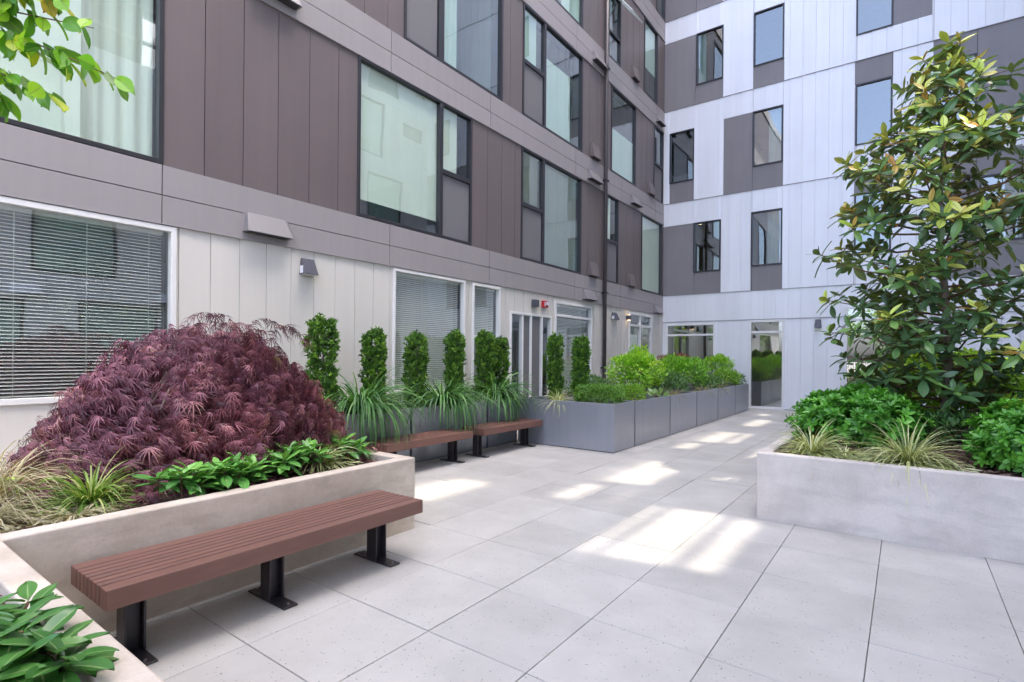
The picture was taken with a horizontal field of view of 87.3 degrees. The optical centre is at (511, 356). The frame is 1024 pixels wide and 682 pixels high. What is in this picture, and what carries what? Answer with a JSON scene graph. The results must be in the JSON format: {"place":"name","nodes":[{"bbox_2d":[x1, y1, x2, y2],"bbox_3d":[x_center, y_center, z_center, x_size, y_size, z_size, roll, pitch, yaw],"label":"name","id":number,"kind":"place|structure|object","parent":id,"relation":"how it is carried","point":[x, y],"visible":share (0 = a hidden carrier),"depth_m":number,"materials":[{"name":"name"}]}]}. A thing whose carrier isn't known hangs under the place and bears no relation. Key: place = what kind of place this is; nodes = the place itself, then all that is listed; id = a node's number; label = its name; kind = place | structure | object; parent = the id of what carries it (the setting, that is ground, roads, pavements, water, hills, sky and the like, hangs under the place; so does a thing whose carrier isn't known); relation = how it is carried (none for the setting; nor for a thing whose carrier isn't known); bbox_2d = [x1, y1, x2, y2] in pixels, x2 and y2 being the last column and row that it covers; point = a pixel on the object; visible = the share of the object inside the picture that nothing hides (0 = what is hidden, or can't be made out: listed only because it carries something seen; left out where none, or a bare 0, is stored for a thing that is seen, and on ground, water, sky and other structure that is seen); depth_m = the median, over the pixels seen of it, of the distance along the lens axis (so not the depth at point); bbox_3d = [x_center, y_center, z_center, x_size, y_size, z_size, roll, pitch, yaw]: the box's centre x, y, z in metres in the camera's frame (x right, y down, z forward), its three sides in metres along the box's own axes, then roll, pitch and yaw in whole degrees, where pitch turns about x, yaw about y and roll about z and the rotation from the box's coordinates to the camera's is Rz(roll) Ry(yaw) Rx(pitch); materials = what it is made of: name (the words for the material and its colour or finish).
{"place":"outdoors","nodes":[
{"label":"outdoors","id":0,"kind":"place"},
{"bbox_2d":[110,408,1023,681],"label":"paving","id":1,"kind":"structure","parent":0,"point":[670,558],"depth_m":3.37,"materials":[{"name":"concrete"}]},
{"bbox_2d":[0,436,414,681],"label":"concrete planter","id":2,"kind":"object","parent":1,"relation":"on","point":[44,556],"visible":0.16,"depth_m":3.12,"materials":[{"name":"grey concrete"}]},
{"bbox_2d":[0,476,78,533],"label":"grass tuft","id":3,"kind":"object","parent":2,"relation":"on","point":[5,527],"visible":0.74,"depth_m":2.91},
{"bbox_2d":[0,463,81,499],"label":"grass tuft","id":4,"kind":"object","parent":2,"relation":"on","point":[33,483],"visible":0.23,"depth_m":3.38,"materials":[{"name":"beige plant"}]},
{"bbox_2d":[0,581,118,681],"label":"broad leaf plant","id":5,"kind":"object","parent":2,"relation":"on","point":[25,636],"visible":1,"depth_m":1.48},
{"bbox_2d":[0,0,134,122],"bbox_3d":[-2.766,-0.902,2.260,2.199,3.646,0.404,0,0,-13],"label":"young tree","id":6,"kind":"object","parent":2,"relation":"on","point":[15,36],"visible":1,"depth_m":2.38,"materials":[{"name":"green plant"}]},
{"bbox_2d":[13,501,128,526],"bbox_3d":[-2.438,0.866,3.012,0.538,0.068,0.527,0,0,36],"label":"grass tuft","id":7,"kind":"object","parent":2,"relation":"on","point":[69,514],"visible":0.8,"depth_m":2.98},
{"bbox_2d":[0,428,148,523],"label":"grass tuft","id":8,"kind":"object","parent":2,"relation":"on","point":[4,487],"visible":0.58,"depth_m":3.26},
{"bbox_2d":[13,445,153,519],"bbox_3d":[-2.547,0.733,3.250,0.717,0.330,0.735,0,0,36],"label":"grass tuft","id":9,"kind":"object","parent":2,"relation":"on","point":[100,493],"visible":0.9,"depth_m":3.20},
{"bbox_2d":[127,460,225,499],"bbox_3d":[-2.103,0.780,3.375,0.390,0.268,0.514,0,0,36],"label":"rosette plant","id":10,"kind":"object","parent":2,"relation":"on","point":[183,477],"visible":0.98,"depth_m":3.37,"materials":[{"name":"green plant"}]},
{"bbox_2d":[0,312,379,513],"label":"japanese maple","id":11,"kind":"object","parent":2,"relation":"on","point":[158,401],"visible":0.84,"depth_m":3.91,"materials":[{"name":"purple plant"}]},
{"bbox_2d":[183,452,262,489],"bbox_3d":[-1.939,0.797,3.656,0.489,0.252,0.496,0,0,36],"label":"rosette plant","id":12,"kind":"object","parent":2,"relation":"on","point":[224,479],"visible":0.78,"depth_m":3.61,"materials":[{"name":"green plant"}]},
{"bbox_2d":[223,450,279,489],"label":"rosette plant","id":13,"kind":"object","parent":2,"relation":"on","point":[259,474],"visible":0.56,"depth_m":3.74,"materials":[{"name":"green plant"}]},
{"bbox_2d":[254,440,315,477],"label":"rosette plant","id":14,"kind":"object","parent":2,"relation":"on","point":[280,459],"visible":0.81,"depth_m":4.04,"materials":[{"name":"green plant"}]},
{"bbox_2d":[276,437,336,471],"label":"rosette plant","id":15,"kind":"object","parent":2,"relation":"on","point":[309,443],"visible":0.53,"depth_m":4.28,"materials":[{"name":"green plant"}]},
{"bbox_2d":[275,440,362,474],"bbox_3d":[-1.579,0.774,4.425,0.756,0.265,0.699,0,0,-26],"label":"grass tuft","id":16,"kind":"object","parent":2,"relation":"on","point":[330,463],"visible":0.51,"depth_m":4.38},
{"bbox_2d":[321,432,377,459],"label":"rosette plant","id":17,"kind":"object","parent":2,"relation":"on","point":[358,447],"visible":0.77,"depth_m":4.72,"materials":[{"name":"green plant"}]},
{"bbox_2d":[71,490,422,665],"bbox_3d":[-1.441,1.272,3.338,0.495,0.432,1.957,0,0,36],"label":"bench","id":18,"kind":"object","parent":1,"relation":"on","point":[127,585],"visible":0.98,"depth_m":3.00,"materials":[{"name":"wood"}]},
{"bbox_2d":[322,407,411,456],"bbox_3d":[-2.201,1.096,6.871,0.640,0.770,1.890,0,0,36],"label":"metal planter","id":19,"kind":"object","parent":1,"relation":"on","point":[391,431],"visible":0.09,"depth_m":7.05,"materials":[{"name":"grey metal"}]},
{"bbox_2d":[301,313,341,406],"bbox_3d":[-2.347,0.119,6.642,0.490,1.332,0.492,0,0,36],"label":"columnar yew","id":20,"kind":"object","parent":19,"relation":"on","point":[323,328],"visible":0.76,"depth_m":6.55,"materials":[{"name":"green plant"}]},
{"bbox_2d":[312,364,430,451],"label":"long grass","id":21,"kind":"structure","parent":19,"relation":"in","point":[367,405],"depth_m":6.60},
{"bbox_2d":[357,325,387,401],"bbox_3d":[-1.866,0.179,7.323,0.456,1.243,0.455,0,0,36],"label":"columnar yew","id":22,"kind":"object","parent":19,"relation":"on","point":[375,360],"visible":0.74,"depth_m":7.24,"materials":[{"name":"green plant"}]},
{"bbox_2d":[364,428,472,462],"bbox_3d":[-1.211,1.274,7.166,0.470,0.432,1.580,0,0,36],"label":"bench","id":23,"kind":"object","parent":1,"relation":"on","point":[451,436],"visible":0.66,"depth_m":7.09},
{"bbox_2d":[397,400,487,461],"bbox_3d":[-1.143,1.105,8.314,0.640,0.770,1.682,0,0,36],"label":"metal planter","id":24,"kind":"object","parent":1,"relation":"on","point":[424,453],"visible":0.27,"depth_m":7.91,"materials":[{"name":"grey metal"}]},
{"bbox_2d":[400,329,430,407],"bbox_3d":[-1.404,0.191,7.974,0.488,1.208,0.446,0,0,36],"label":"columnar yew","id":25,"kind":"object","parent":24,"relation":"on","point":[416,360],"visible":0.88,"depth_m":7.87,"materials":[{"name":"green plant"}]},
{"bbox_2d":[387,370,503,442],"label":"long grass","id":26,"kind":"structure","parent":24,"relation":"in","point":[447,399],"depth_m":7.80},
{"bbox_2d":[442,328,466,397],"bbox_3d":[-0.934,0.161,8.647,0.418,1.275,0.419,0,0,36],"label":"columnar yew","id":27,"kind":"object","parent":24,"relation":"on","point":[454,340],"visible":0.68,"depth_m":8.55,"materials":[{"name":"green plant"}]},
{"bbox_2d":[480,398,516,446],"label":"metal planter","id":28,"kind":"object","parent":1,"relation":"on","point":[502,438],"visible":0.3,"depth_m":9.07,"materials":[{"name":"grey metal"}]},
{"bbox_2d":[474,329,497,399],"bbox_3d":[-0.487,0.161,9.243,0.418,1.280,0.464,0,0,36],"label":"columnar yew","id":29,"kind":"object","parent":28,"relation":"on","point":[485,353],"visible":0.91,"depth_m":9.16,"materials":[{"name":"green plant"}]},
{"bbox_2d":[489,335,510,386],"bbox_3d":[-0.245,0.202,9.576,0.420,1.203,0.434,0,0,36],"label":"columnar yew","id":30,"kind":"object","parent":28,"relation":"on","point":[501,352],"visible":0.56,"depth_m":9.51,"materials":[{"name":"green plant"}]},
{"bbox_2d":[462,370,543,433],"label":"long grass","id":31,"kind":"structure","parent":28,"relation":"in","point":[495,391],"depth_m":8.90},
{"bbox_2d":[462,418,541,457],"bbox_3d":[-0.135,1.283,8.604,0.465,0.432,1.570,0,0,36],"label":"bench","id":32,"kind":"object","parent":1,"relation":"on","point":[523,425],"visible":0.89,"depth_m":8.31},
{"bbox_2d":[518,396,634,452],"bbox_3d":[1.095,1.124,9.253,1.840,0.770,0.830,0,0,36],"label":"metal planter","id":33,"kind":"object","parent":1,"relation":"on","point":[592,425],"visible":0.84,"depth_m":8.79,"materials":[{"name":"grey metal"}]},
{"bbox_2d":[545,332,564,399],"bbox_3d":[0.778,0.173,9.709,0.387,1.286,0.382,0,0,36],"label":"columnar yew","id":34,"kind":"object","parent":33,"relation":"on","point":[555,363],"visible":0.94,"depth_m":9.64,"materials":[{"name":"green plant"}]},
{"bbox_2d":[538,388,577,409],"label":"grass tuft","id":35,"kind":"object","parent":33,"relation":"on","point":[558,397],"visible":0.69,"depth_m":9.10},
{"bbox_2d":[569,334,591,401],"bbox_3d":[1.227,0.206,9.472,0.410,1.225,0.417,0,0,36],"label":"columnar yew","id":36,"kind":"object","parent":33,"relation":"on","point":[581,353],"visible":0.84,"depth_m":9.39,"materials":[{"name":"green plant"}]},
{"bbox_2d":[573,383,627,403],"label":"boxwood","id":37,"kind":"object","parent":33,"relation":"on","point":[606,391],"visible":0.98,"depth_m":8.86,"materials":[{"name":"green plant"}]},
{"bbox_2d":[545,393,669,445],"bbox_3d":[1.838,1.131,10.266,1.840,0.770,1.678,0,0,36],"label":"metal planter","id":38,"kind":"object","parent":1,"relation":"on","point":[652,417],"visible":0.38,"depth_m":9.65,"materials":[{"name":"grey metal"}]},
{"bbox_2d":[562,374,614,397],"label":"dark shrub","id":39,"kind":"object","parent":38,"relation":"on","point":[595,378],"visible":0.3,"depth_m":10.32,"materials":[{"name":"green plant"}]},
{"bbox_2d":[613,383,647,400],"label":"boxwood","id":40,"kind":"object","parent":38,"relation":"on","point":[636,389],"visible":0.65,"depth_m":9.45,"materials":[{"name":"green plant"}]},
{"bbox_2d":[647,387,671,397],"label":"pale plant","id":41,"kind":"object","parent":38,"relation":"on","point":[652,391],"visible":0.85,"depth_m":10.23,"materials":[{"name":"green plant"}]},
{"bbox_2d":[628,389,696,434],"bbox_3d":[2.819,1.139,11.604,1.840,0.770,1.638,0,0,36],"label":"metal planter","id":42,"kind":"object","parent":1,"relation":"on","point":[683,415],"visible":0.33,"depth_m":11.01,"materials":[{"name":"grey metal"}]},
{"bbox_2d":[604,344,667,387],"bbox_3d":[2.534,0.284,11.042,1.294,1.114,1.375,0,0,36],"label":"nandina","id":43,"kind":"object","parent":42,"relation":"on","point":[640,360],"visible":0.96,"depth_m":10.78,"materials":[{"name":"green plant"}]},
{"bbox_2d":[644,370,690,391],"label":"dark shrub","id":44,"kind":"object","parent":42,"relation":"on","point":[669,382],"visible":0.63,"depth_m":11.65,"materials":[{"name":"green plant"}]},
{"bbox_2d":[662,384,685,402],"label":"grass tuft","id":45,"kind":"object","parent":42,"relation":"on","point":[676,391],"visible":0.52,"depth_m":10.93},
{"bbox_2d":[644,386,717,425],"bbox_3d":[3.789,1.147,12.927,1.840,0.770,1.638,0,0,36],"label":"metal planter","id":46,"kind":"object","parent":1,"relation":"on","point":[707,407],"visible":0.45,"depth_m":12.34,"materials":[{"name":"grey metal"}]},
{"bbox_2d":[653,352,711,389],"bbox_3d":[4.287,0.372,13.495,1.465,0.968,2.387,0,0,36],"label":"nandina","id":47,"kind":"object","parent":46,"relation":"on","point":[681,365],"visible":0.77,"depth_m":13.12,"materials":[{"name":"green plant"}]},
{"bbox_2d":[690,382,716,397],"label":"grass tuft","id":48,"kind":"object","parent":46,"relation":"on","point":[700,389],"visible":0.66,"depth_m":12.42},
{"bbox_2d":[662,384,734,418],"bbox_3d":[4.765,1.155,14.258,1.840,0.770,1.658,0,0,36],"label":"metal planter","id":49,"kind":"object","parent":1,"relation":"on","point":[726,404],"visible":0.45,"depth_m":13.65,"materials":[{"name":"grey metal"}]},
{"bbox_2d":[656,352,688,373],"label":"red shrub","id":50,"kind":"object","parent":49,"relation":"on","point":[666,355],"visible":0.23,"depth_m":14.71,"materials":[{"name":"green plant"}]},
{"bbox_2d":[691,375,726,390],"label":"dark shrub","id":51,"kind":"object","parent":49,"relation":"on","point":[713,381],"visible":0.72,"depth_m":13.29,"materials":[{"name":"green plant"}]},
{"bbox_2d":[706,380,732,393],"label":"grass tuft","id":52,"kind":"object","parent":49,"relation":"on","point":[718,386],"visible":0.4,"depth_m":13.37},
{"bbox_2d":[678,382,748,413],"bbox_3d":[5.695,1.163,15.527,1.840,0.770,1.486,0,0,36],"label":"metal planter","id":53,"kind":"object","parent":1,"relation":"on","point":[741,397],"visible":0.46,"depth_m":14.98,"materials":[{"name":"grey metal"}]},
{"bbox_2d":[702,353,734,371],"bbox_3d":[5.939,0.377,15.490,1.016,0.987,1.020,0,0,36],"label":"nandina","id":54,"kind":"object","parent":53,"relation":"on","point":[717,360],"visible":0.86,"depth_m":15.32,"materials":[{"name":"green plant"}]},
{"bbox_2d":[708,366,741,384],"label":"lime shrub","id":55,"kind":"object","parent":53,"relation":"on","point":[724,372],"visible":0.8,"depth_m":14.50,"materials":[{"name":"green plant"}]},
{"bbox_2d":[726,373,747,385],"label":"dark shrub","id":56,"kind":"object","parent":53,"relation":"on","point":[742,377],"visible":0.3,"depth_m":15.38,"materials":[{"name":"green plant"}]},
{"bbox_2d":[756,414,1023,563],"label":"concrete planter","id":57,"kind":"object","parent":1,"relation":"on","point":[980,514],"visible":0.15,"depth_m":4.44,"materials":[{"name":"grey concrete"}]},
{"bbox_2d":[765,419,866,470],"bbox_3d":[2.878,0.902,5.125,0.924,0.603,1.006,0,0,6],"label":"grass tuft","id":58,"kind":"object","parent":57,"relation":"on","point":[817,447],"visible":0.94,"depth_m":5.09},
{"bbox_2d":[826,445,881,457],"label":"grass tuft","id":59,"kind":"object","parent":57,"relation":"on","point":[858,453],"visible":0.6,"depth_m":5.06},
{"bbox_2d":[784,381,937,448],"bbox_3d":[3.994,0.644,6.224,1.505,0.728,1.994,0,0,36],"label":"pittosporum","id":60,"kind":"object","parent":57,"relation":"on","point":[851,409],"visible":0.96,"depth_m":5.67,"materials":[{"name":"green plant"}]},
{"bbox_2d":[839,416,988,503],"bbox_3d":[3.450,0.888,4.670,1.087,0.745,1.077,0,0,36],"label":"grass tuft","id":61,"kind":"object","parent":57,"relation":"on","point":[908,455],"visible":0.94,"depth_m":4.62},
{"bbox_2d":[806,31,1023,436],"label":"magnolia","id":62,"kind":"object","parent":57,"relation":"on","point":[973,135],"visible":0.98,"depth_m":6.18,"materials":[{"name":"green plant"}]},
{"bbox_2d":[898,406,976,445],"bbox_3d":[4.716,0.774,5.895,1.051,0.473,0.860,0,0,36],"label":"dark shrub","id":63,"kind":"object","parent":57,"relation":"on","point":[944,419],"visible":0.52,"depth_m":5.77,"materials":[{"name":"green plant"}]},
{"bbox_2d":[878,346,1023,417],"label":"bright shrub","id":64,"kind":"object","parent":57,"relation":"on","point":[936,403],"visible":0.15,"depth_m":7.69,"materials":[{"name":"green plant"}]},
{"bbox_2d":[961,397,1023,476],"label":"pittosporum","id":65,"kind":"object","parent":57,"relation":"on","point":[995,436],"visible":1,"depth_m":4.44,"materials":[{"name":"green plant"}]},
{"bbox_2d":[1002,374,1023,407],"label":"bright shrub","id":66,"kind":"object","parent":57,"relation":"on","point":[1019,388],"visible":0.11,"depth_m":5.45,"materials":[{"name":"green plant"}]},
{"bbox_2d":[839,366,912,398],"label":"pale shrub","id":67,"kind":"object","parent":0,"point":[860,378],"visible":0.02,"depth_m":8.54,"materials":[{"name":"green plant"}]},
{"bbox_3d":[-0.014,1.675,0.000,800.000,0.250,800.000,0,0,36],"label":"ground","id":68,"kind":"structure","parent":0,"visible":0},
{"bbox_2d":[0,0,692,465],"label":"apartment wing","id":69,"kind":"structure","parent":68,"relation":"on","point":[432,170],"depth_m":8.12,"materials":[{"name":"metal"}]},
{"bbox_2d":[0,0,164,164],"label":"window","id":70,"kind":"structure","parent":69,"relation":"in","point":[121,34],"depth_m":5.61,"materials":[{"name":"white glass"}]},
{"bbox_2d":[0,196,176,405],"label":"window","id":71,"kind":"structure","parent":69,"relation":"in","point":[16,205],"depth_m":5.31,"materials":[{"name":"grey glass"}]},
{"bbox_2d":[299,258,317,275],"bbox_3d":[-2.740,-1.210,7.234,0.125,0.226,0.223,0,0,36],"label":"wall lamp","id":72,"kind":"object","parent":69,"relation":"attached to","point":[308,267],"visible":1,"depth_m":7.20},
{"bbox_2d":[357,55,472,245],"bbox_3d":[-1.548,-3.271,8.998,0.103,2.385,2.590,0,0,36],"label":"window","id":73,"kind":"structure","parent":69,"relation":"in","point":[407,136],"depth_m":8.88,"materials":[{"name":"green glass"}]},
{"bbox_2d":[392,268,465,392],"bbox_3d":[-1.439,-0.407,9.241,0.175,1.990,1.720,0,0,36],"label":"window","id":74,"kind":"structure","parent":69,"relation":"in","point":[435,373],"depth_m":9.28,"materials":[{"name":"grey glass"}]},
{"bbox_2d":[404,0,503,100],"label":"window","id":75,"kind":"structure","parent":69,"relation":"in","point":[430,25],"depth_m":9.31,"materials":[{"name":"clear glass"}]},
{"bbox_2d":[471,282,500,387],"bbox_3d":[-0.552,-0.397,10.451,0.175,1.985,0.860,0,0,36],"label":"window","id":76,"kind":"structure","parent":69,"relation":"in","point":[498,289],"depth_m":10.49,"materials":[{"name":"white glass"}]},
{"bbox_2d":[509,311,551,411],"bbox_3d":[0.338,0.253,11.729,0.242,2.380,1.600,0,0,36],"label":"sliding door","id":77,"kind":"structure","parent":69,"relation":"in","point":[526,333],"depth_m":11.62,"materials":[{"name":"grey glass"}]},
{"bbox_2d":[532,299,538,306],"bbox_3d":[0.513,-1.163,11.703,0.088,0.155,0.190,0,0,36],"label":"junction box","id":78,"kind":"object","parent":69,"relation":"attached to","point":[535,302],"visible":1,"depth_m":11.63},
{"bbox_2d":[541,300,548,307],"bbox_3d":[0.749,-1.171,12.013,0.103,0.155,0.190,0,0,36],"label":"fire alarm","id":79,"kind":"object","parent":69,"relation":"attached to","point":[544,304],"visible":1,"depth_m":11.96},
{"bbox_2d":[520,146,581,274],"bbox_3d":[0.903,-3.250,12.403,0.175,2.385,2.600,0,0,36],"label":"window","id":80,"kind":"structure","parent":69,"relation":"in","point":[534,229],"depth_m":12.41,"materials":[{"name":"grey glass"}]},
{"bbox_2d":[522,2,583,152],"bbox_3d":[0.970,-6.302,12.398,0.103,2.390,2.600,0,0,36],"label":"window","id":81,"kind":"structure","parent":69,"relation":"in","point":[545,92],"depth_m":12.03,"materials":[{"name":"clear glass"}]},
{"bbox_2d":[555,0,583,28],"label":"window","id":82,"kind":"structure","parent":69,"relation":"in","point":[575,8],"depth_m":13.22,"materials":[{"name":"clear glass"}]},
{"bbox_2d":[554,300,591,393],"bbox_3d":[1.464,-0.043,13.205,0.175,2.510,1.810,0,0,36],"label":"window","id":83,"kind":"structure","parent":69,"relation":"in","point":[569,305],"depth_m":13.23,"materials":[{"name":"grey glass"}]},
{"bbox_2d":[607,194,618,283],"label":"window","id":84,"kind":"structure","parent":69,"relation":"in","point":[612,246],"depth_m":14.93,"materials":[{"name":"grey glass"}]},
{"bbox_2d":[611,312,619,319],"bbox_3d":[2.870,-1.123,14.887,0.125,0.206,0.303,0,0,36],"label":"wall lamp","id":85,"kind":"object","parent":69,"relation":"attached to","point":[614,315],"visible":1,"depth_m":14.81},
{"bbox_2d":[611,84,635,186],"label":"window","id":86,"kind":"structure","parent":69,"relation":"in","point":[623,153],"depth_m":15.56,"materials":[{"name":"clear glass"}]},
{"bbox_2d":[609,0,642,67],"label":"window","id":87,"kind":"structure","parent":69,"relation":"in","point":[618,39],"depth_m":15.06,"materials":[{"name":"clear glass"}]},
{"bbox_2d":[628,312,651,383],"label":"window","id":88,"kind":"structure","parent":69,"relation":"in","point":[633,340],"depth_m":16.42,"materials":[{"name":"white glass"}]},
{"bbox_2d":[644,16,657,105],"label":"window","id":89,"kind":"structure","parent":69,"relation":"in","point":[650,34],"depth_m":17.20,"materials":[{"name":"clear glass"}]},
{"bbox_2d":[641,213,661,295],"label":"window","id":90,"kind":"structure","parent":69,"relation":"in","point":[651,230],"depth_m":17.31,"materials":[{"name":"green glass"}]},
{"bbox_2d":[653,124,663,203],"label":"window","id":91,"kind":"structure","parent":69,"relation":"in","point":[658,169],"depth_m":17.70,"materials":[{"name":"clear glass"}]},
{"bbox_2d":[656,0,664,21],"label":"window","id":92,"kind":"structure","parent":69,"relation":"in","point":[663,1],"depth_m":17.86,"materials":[{"name":"black glass"}]},
{"bbox_2d":[630,0,1023,412],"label":"apartment wing","id":93,"kind":"structure","parent":68,"relation":"on","point":[773,109],"depth_m":15.98,"materials":[{"name":"metal"}]},
{"bbox_2d":[669,128,693,183],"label":"window","id":94,"kind":"structure","parent":93,"relation":"in","point":[670,153],"depth_m":17.72,"materials":[{"name":"clear glass"}]},
{"bbox_2d":[665,323,714,369],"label":"window","id":95,"kind":"structure","parent":93,"relation":"in","point":[666,347],"depth_m":17.39,"materials":[{"name":"white metal"}]},
{"bbox_2d":[693,219,720,272],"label":"window","id":96,"kind":"structure","parent":93,"relation":"in","point":[719,220],"depth_m":17.09,"materials":[{"name":"black glass"}]},
{"bbox_2d":[696,24,723,85],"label":"window","id":97,"kind":"structure","parent":93,"relation":"in","point":[701,45],"depth_m":17.26,"materials":[{"name":"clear glass"}]},
{"bbox_2d":[748,319,784,409],"bbox_3d":[7.620,0.235,16.062,0.980,2.660,0.100,0,0,36],"label":"glass door","id":98,"kind":"structure","parent":93,"relation":"in","point":[781,320],"depth_m":16.04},
{"bbox_2d":[751,208,781,266],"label":"window","id":99,"kind":"structure","parent":93,"relation":"in","point":[774,220],"depth_m":16.12,"materials":[{"name":"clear glass"}]},
{"bbox_2d":[752,104,782,166],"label":"window","id":100,"kind":"structure","parent":93,"relation":"in","point":[775,126],"depth_m":16.10,"materials":[{"name":"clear glass"}]},
{"bbox_2d":[753,3,784,66],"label":"window","id":101,"kind":"structure","parent":93,"relation":"in","point":[782,4],"depth_m":16.11,"materials":[{"name":"black metal"}]},
{"bbox_2d":[814,319,821,327],"bbox_3d":[8.667,-0.933,15.197,0.173,0.246,0.126,0,0,36],"label":"wall lamp","id":102,"kind":"object","parent":93,"relation":"attached to","point":[817,324],"visible":1,"depth_m":15.18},
{"bbox_2d":[854,190,890,252],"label":"window","id":103,"kind":"structure","parent":93,"relation":"in","point":[881,190],"depth_m":14.56,"materials":[{"name":"black metal"}]},
{"bbox_2d":[855,75,892,145],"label":"window","id":104,"kind":"structure","parent":93,"relation":"in","point":[889,77],"depth_m":14.57,"materials":[{"name":"black metal"}]},
{"bbox_2d":[856,0,892,35],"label":"window","id":105,"kind":"structure","parent":93,"relation":"in","point":[891,24],"depth_m":14.55,"materials":[{"name":"black metal"}]},
{"bbox_2d":[844,305,929,384],"bbox_3d":[9.983,-0.265,14.339,1.860,2.200,0.090,0,0,36],"label":"window","id":106,"kind":"structure","parent":93,"relation":"in","point":[846,308],"depth_m":14.82,"materials":[{"name":"white metal"}]},
{"bbox_2d":[934,52,977,123],"bbox_3d":[11.166,-6.691,13.511,0.840,1.630,0.090,0,0,36],"label":"window","id":107,"kind":"structure","parent":93,"relation":"in","point":[976,54],"depth_m":13.28,"materials":[{"name":"black metal"}]},
{"bbox_2d":[979,173,1023,240],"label":"window","id":108,"kind":"structure","parent":93,"relation":"in","point":[991,175],"depth_m":13.06,"materials":[{"name":"black metal"}]}
]}

